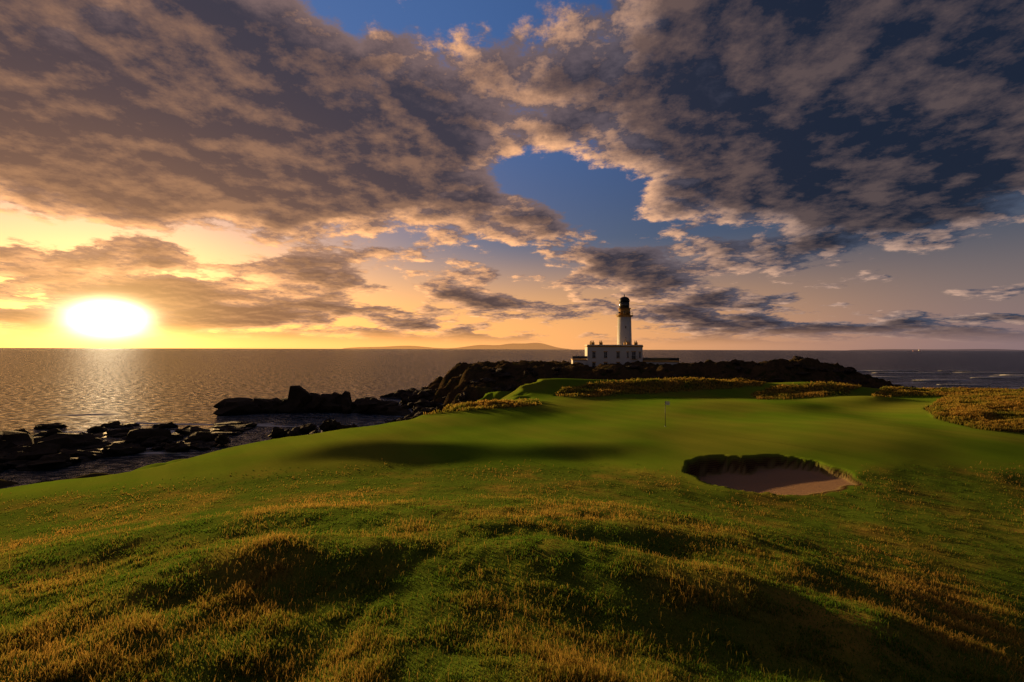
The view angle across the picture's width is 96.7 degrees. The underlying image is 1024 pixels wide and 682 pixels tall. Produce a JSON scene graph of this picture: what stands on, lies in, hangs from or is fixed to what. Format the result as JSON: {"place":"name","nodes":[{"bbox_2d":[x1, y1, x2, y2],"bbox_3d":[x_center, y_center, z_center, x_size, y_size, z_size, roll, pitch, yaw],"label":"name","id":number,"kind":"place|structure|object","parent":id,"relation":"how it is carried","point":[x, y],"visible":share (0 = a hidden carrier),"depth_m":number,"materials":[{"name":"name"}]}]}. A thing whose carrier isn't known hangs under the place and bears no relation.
{"place":"outdoors","nodes":[
{"label":"outdoors","id":0,"kind":"place"},
{"bbox_2d":[342,343,571,349],"bbox_3d":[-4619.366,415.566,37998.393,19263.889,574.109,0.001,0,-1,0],"label":"distant hills","id":1,"kind":"structure","parent":0,"point":[526,346],"depth_m":37996.28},
{"bbox_2d":[0,357,1023,681],"bbox_3d":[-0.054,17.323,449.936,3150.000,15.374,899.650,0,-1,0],"label":"terrain","id":2,"kind":"structure","parent":0,"point":[716,441],"depth_m":18.40,"materials":[{"name":"green plant"}]},
{"bbox_2d":[0,386,445,471],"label":"shore rocks","id":3,"kind":"object","parent":2,"relation":"on","point":[40,451],"visible":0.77,"depth_m":72.92,"materials":[{"name":"black stone"}]},
{"bbox_2d":[0,459,1023,681],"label":"rough grass","id":4,"kind":"structure","parent":2,"relation":"on","point":[557,658],"depth_m":7.50,"materials":[{"name":"green plant"}]},
{"bbox_2d":[571,295,688,366],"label":"lighthouse","id":5,"kind":"object","parent":2,"relation":"on","point":[623,350],"visible":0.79,"depth_m":146.30,"materials":[{"name":"white paint"}]},
{"bbox_2d":[665,401,669,426],"bbox_3d":[13.193,6.234,38.739,0.487,2.250,0.150,0,-1,-15],"label":"flag stick","id":6,"kind":"object","parent":2,"relation":"on","point":[667,402],"visible":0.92,"depth_m":38.69,"materials":[{"name":"grey"}]},
{"bbox_2d":[446,356,913,401],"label":"headland outcrops","id":7,"kind":"object","parent":2,"relation":"on","point":[493,371],"visible":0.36,"depth_m":114.73,"materials":[{"name":"black stone"}]},
{"bbox_2d":[423,376,1023,432],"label":"fescue grass","id":8,"kind":"structure","parent":2,"relation":"on","point":[967,404],"depth_m":63.26,"materials":[{"name":"plant"}]},
{"bbox_2d":[0,348,1023,488],"bbox_3d":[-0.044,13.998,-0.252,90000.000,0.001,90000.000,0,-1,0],"label":"sea","id":9,"kind":"structure","parent":0,"point":[79,390],"depth_m":220.60,"materials":[{"name":"grey liquid"}]},
{"bbox_2d":[857,370,1023,384],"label":"waves","id":10,"kind":"object","parent":9,"relation":"on","point":[1019,375],"visible":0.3,"depth_m":257.15,"materials":[{"name":"liquid"}]},
{"bbox_2d":[0,0,1023,349],"label":"sky","id":11,"kind":"structure","parent":0,"point":[244,174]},
{"bbox_2d":[869,349,1023,350],"bbox_3d":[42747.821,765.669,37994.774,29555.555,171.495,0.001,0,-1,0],"label":"distant hills","id":12,"kind":"structure","parent":0,"point":[944,350],"depth_m":37994.29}
]}

